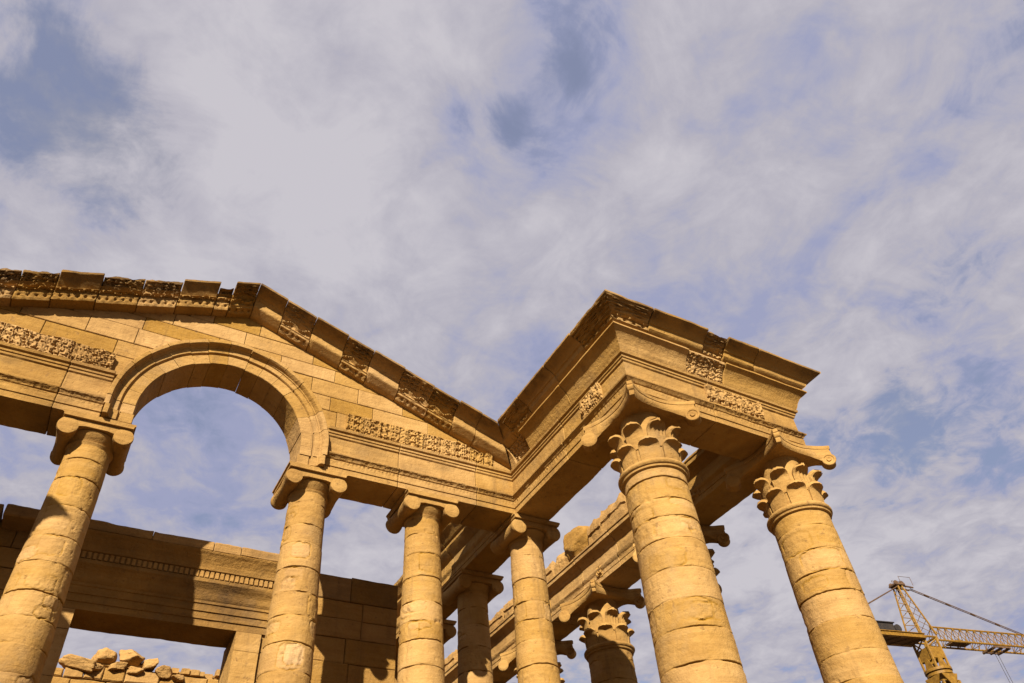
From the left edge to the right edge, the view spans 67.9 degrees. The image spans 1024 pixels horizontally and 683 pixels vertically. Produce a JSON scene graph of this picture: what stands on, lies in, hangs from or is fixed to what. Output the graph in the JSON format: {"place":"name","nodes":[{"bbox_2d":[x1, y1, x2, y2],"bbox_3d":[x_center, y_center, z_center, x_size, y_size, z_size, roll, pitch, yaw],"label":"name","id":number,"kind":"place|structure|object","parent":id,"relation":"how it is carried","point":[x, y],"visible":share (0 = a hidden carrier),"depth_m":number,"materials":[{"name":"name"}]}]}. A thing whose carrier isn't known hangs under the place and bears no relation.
{"place":"outdoors","nodes":[
{"label":"outdoors","id":0,"kind":"place"},
{"bbox_2d":[0,0,1023,682],"label":"sky","id":1,"kind":"structure","parent":0,"point":[833,188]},
{"bbox_3d":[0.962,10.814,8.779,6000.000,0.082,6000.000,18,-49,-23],"label":"ground","id":2,"kind":"structure","parent":0,"visible":0},
{"bbox_2d":[868,576,1023,682],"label":"tower crane","id":3,"kind":"object","parent":2,"relation":"on","point":[930,656],"visible":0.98,"depth_m":49.95,"materials":[{"name":"metal"}]},
{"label":"platform","id":4,"kind":"structure","parent":2,"relation":"on","visible":0},
{"bbox_2d":[0,409,136,682],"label":"ionic column","id":5,"kind":"structure","parent":4,"relation":"on","point":[89,452],"depth_m":10.87,"materials":[{"name":"stone"}]},
{"bbox_2d":[51,662,220,682],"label":"ruined wall","id":6,"kind":"structure","parent":4,"relation":"on","point":[103,675],"depth_m":18.17,"materials":[{"name":"stone"}]},
{"bbox_2d":[58,654,96,673],"bbox_3d":[-10.267,7.595,17.949,0.821,0.463,0.614,18,-49,-23],"label":"loose stone","id":7,"kind":"object","parent":6,"relation":"on","point":[77,662],"visible":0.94,"depth_m":17.81,"materials":[{"name":"stone"}]},
{"bbox_2d":[92,663,103,670],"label":"loose stone","id":8,"kind":"object","parent":6,"relation":"on","point":[98,666],"visible":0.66,"depth_m":17.96,"materials":[{"name":"stone"}]},
{"bbox_2d":[91,647,116,663],"bbox_3d":[-9.825,7.613,18.339,0.555,0.356,0.478,18,-49,-23],"label":"loose stone","id":9,"kind":"object","parent":6,"relation":"on","point":[105,655],"visible":0.88,"depth_m":18.22,"materials":[{"name":"stone"}]},
{"bbox_2d":[108,661,127,670],"bbox_3d":[-9.534,7.888,18.293,0.440,0.233,0.535,18,-49,-23],"label":"loose stone","id":10,"kind":"object","parent":6,"relation":"on","point":[118,666],"visible":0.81,"depth_m":18.17,"materials":[{"name":"stone"}]},
{"bbox_2d":[125,666,143,674],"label":"loose stone","id":11,"kind":"object","parent":6,"relation":"on","point":[132,670],"visible":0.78,"depth_m":18.28,"materials":[{"name":"stone"}]},
{"bbox_2d":[119,649,144,666],"bbox_3d":[-9.300,7.771,18.572,0.642,0.398,0.510,-2,-44,-4],"label":"loose stone","id":12,"kind":"object","parent":11,"relation":"on","point":[130,657],"visible":0.86,"depth_m":18.45,"materials":[{"name":"stone"}]},
{"bbox_2d":[141,658,158,671],"bbox_3d":[-8.938,7.992,18.673,0.351,0.274,0.721,27,-53,-29],"label":"loose stone","id":13,"kind":"object","parent":6,"relation":"on","point":[149,664],"visible":0.84,"depth_m":18.52,"materials":[{"name":"stone"}]},
{"bbox_2d":[155,665,172,679],"bbox_3d":[-8.559,8.190,18.730,0.460,0.322,0.539,12,-47,-18],"label":"loose stone","id":14,"kind":"object","parent":6,"relation":"on","point":[163,672],"visible":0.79,"depth_m":18.58,"materials":[{"name":"stone"}]},
{"bbox_2d":[171,674,183,682],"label":"loose stone","id":15,"kind":"object","parent":6,"relation":"on","point":[178,678],"visible":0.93,"depth_m":18.64,"materials":[{"name":"stone"}]},
{"bbox_2d":[0,504,397,682],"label":"chamber wall","id":16,"kind":"structure","parent":4,"relation":"on","point":[131,581],"depth_m":13.77,"materials":[{"name":"stone"}]},
{"bbox_2d":[257,461,347,682],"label":"ionic column","id":17,"kind":"structure","parent":4,"relation":"on","point":[310,495],"depth_m":12.38,"materials":[{"name":"stone"}]},
{"bbox_2d":[395,657,397,682],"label":"ionic column","id":18,"kind":"structure","parent":4,"relation":"on","point":[396,664],"depth_m":19.62,"materials":[{"name":"stone"}]},
{"bbox_2d":[394,523,509,656],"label":"side row beam","id":19,"kind":"structure","parent":18,"relation":"on","point":[465,547],"depth_m":16.94,"materials":[{"name":"stone"}]},
{"bbox_2d":[386,488,458,682],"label":"ionic column","id":20,"kind":"structure","parent":4,"relation":"on","point":[424,519],"depth_m":13.39,"materials":[{"name":"stone"}]},
{"bbox_2d":[0,268,514,531],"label":"gable front","id":21,"kind":"structure","parent":20,"relation":"on","point":[379,429],"depth_m":14.34,"materials":[{"name":"stone"}]},
{"bbox_2d":[398,619,456,643],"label":"ionic column","id":22,"kind":"structure","parent":4,"relation":"on","point":[449,631],"depth_m":18.30,"materials":[{"name":"stone"}]},
{"bbox_2d":[442,568,503,682],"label":"ionic column","id":23,"kind":"structure","parent":4,"relation":"on","point":[473,593],"depth_m":16.28,"materials":[{"name":"stone"}]},
{"bbox_2d":[489,513,560,682],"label":"ionic column","id":24,"kind":"structure","parent":4,"relation":"on","point":[526,541],"depth_m":14.44,"materials":[{"name":"stone"}]},
{"bbox_2d":[498,640,575,682],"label":"leaf capital column","id":25,"kind":"structure","parent":4,"relation":"on","point":[508,658],"depth_m":19.74,"materials":[{"name":"stone"}]},
{"bbox_2d":[559,579,644,682],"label":"leaf capital column","id":26,"kind":"structure","parent":4,"relation":"on","point":[610,647],"depth_m":17.21,"materials":[{"name":"stone"}]},
{"bbox_2d":[445,449,756,682],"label":"colonnade beam","id":27,"kind":"structure","parent":26,"relation":"on","point":[605,557],"depth_m":17.58,"materials":[{"name":"stone"}]},
{"bbox_2d":[444,649,457,670],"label":"broken block","id":28,"kind":"structure","parent":27,"relation":"on","point":[451,659],"depth_m":22.91,"materials":[{"name":"stone"}]},
{"bbox_2d":[489,608,504,631],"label":"broken block","id":29,"kind":"structure","parent":27,"relation":"on","point":[497,619],"depth_m":21.11,"materials":[{"name":"stone"}]},
{"bbox_2d":[503,599,513,617],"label":"broken block","id":30,"kind":"structure","parent":27,"relation":"on","point":[508,608],"depth_m":20.68,"materials":[{"name":"stone"}]},
{"bbox_2d":[545,561,555,580],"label":"broken block","id":31,"kind":"structure","parent":27,"relation":"on","point":[549,571],"depth_m":19.37,"materials":[{"name":"stone"}]},
{"bbox_2d":[554,552,568,573],"bbox_3d":[1.384,5.566,19.158,0.532,0.557,0.562,18,-49,-23],"label":"loose stone","id":32,"kind":"object","parent":27,"relation":"on","point":[562,560],"visible":0.4,"depth_m":19.02,"materials":[{"name":"stone"}]},
{"bbox_2d":[563,526,588,561],"bbox_3d":[1.734,5.113,18.765,1.097,1.068,0.720,-37,-52,28],"label":"boulder","id":33,"kind":"object","parent":27,"relation":"on","point":[575,541],"visible":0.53,"depth_m":18.64,"materials":[{"name":"stone"}]},
{"bbox_2d":[587,517,601,544],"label":"broken block","id":34,"kind":"structure","parent":27,"relation":"on","point":[594,530],"depth_m":18.13,"materials":[{"name":"stone"}]},
{"bbox_2d":[600,492,627,532],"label":"broken block","id":35,"kind":"structure","parent":27,"relation":"on","point":[611,514],"depth_m":17.64,"materials":[{"name":"stone"}]},
{"bbox_2d":[581,380,746,682],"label":"leaf capital column","id":36,"kind":"structure","parent":4,"relation":"on","point":[693,639],"depth_m":11.08,"materials":[{"name":"stone"}]},
{"bbox_2d":[632,525,729,592],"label":"leaf capital column","id":37,"kind":"structure","parent":4,"relation":"on","point":[717,534],"depth_m":15.97,"materials":[{"name":"stone"}]},
{"bbox_2d":[724,428,903,682],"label":"leaf capital column","id":38,"kind":"structure","parent":4,"relation":"on","point":[847,641],"depth_m":12.59,"materials":[{"name":"stone"}]},
{"bbox_2d":[497,289,820,519],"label":"wing entablature","id":39,"kind":"structure","parent":38,"relation":"on","point":[744,397],"depth_m":14.21,"materials":[{"name":"stone"}]}
]}

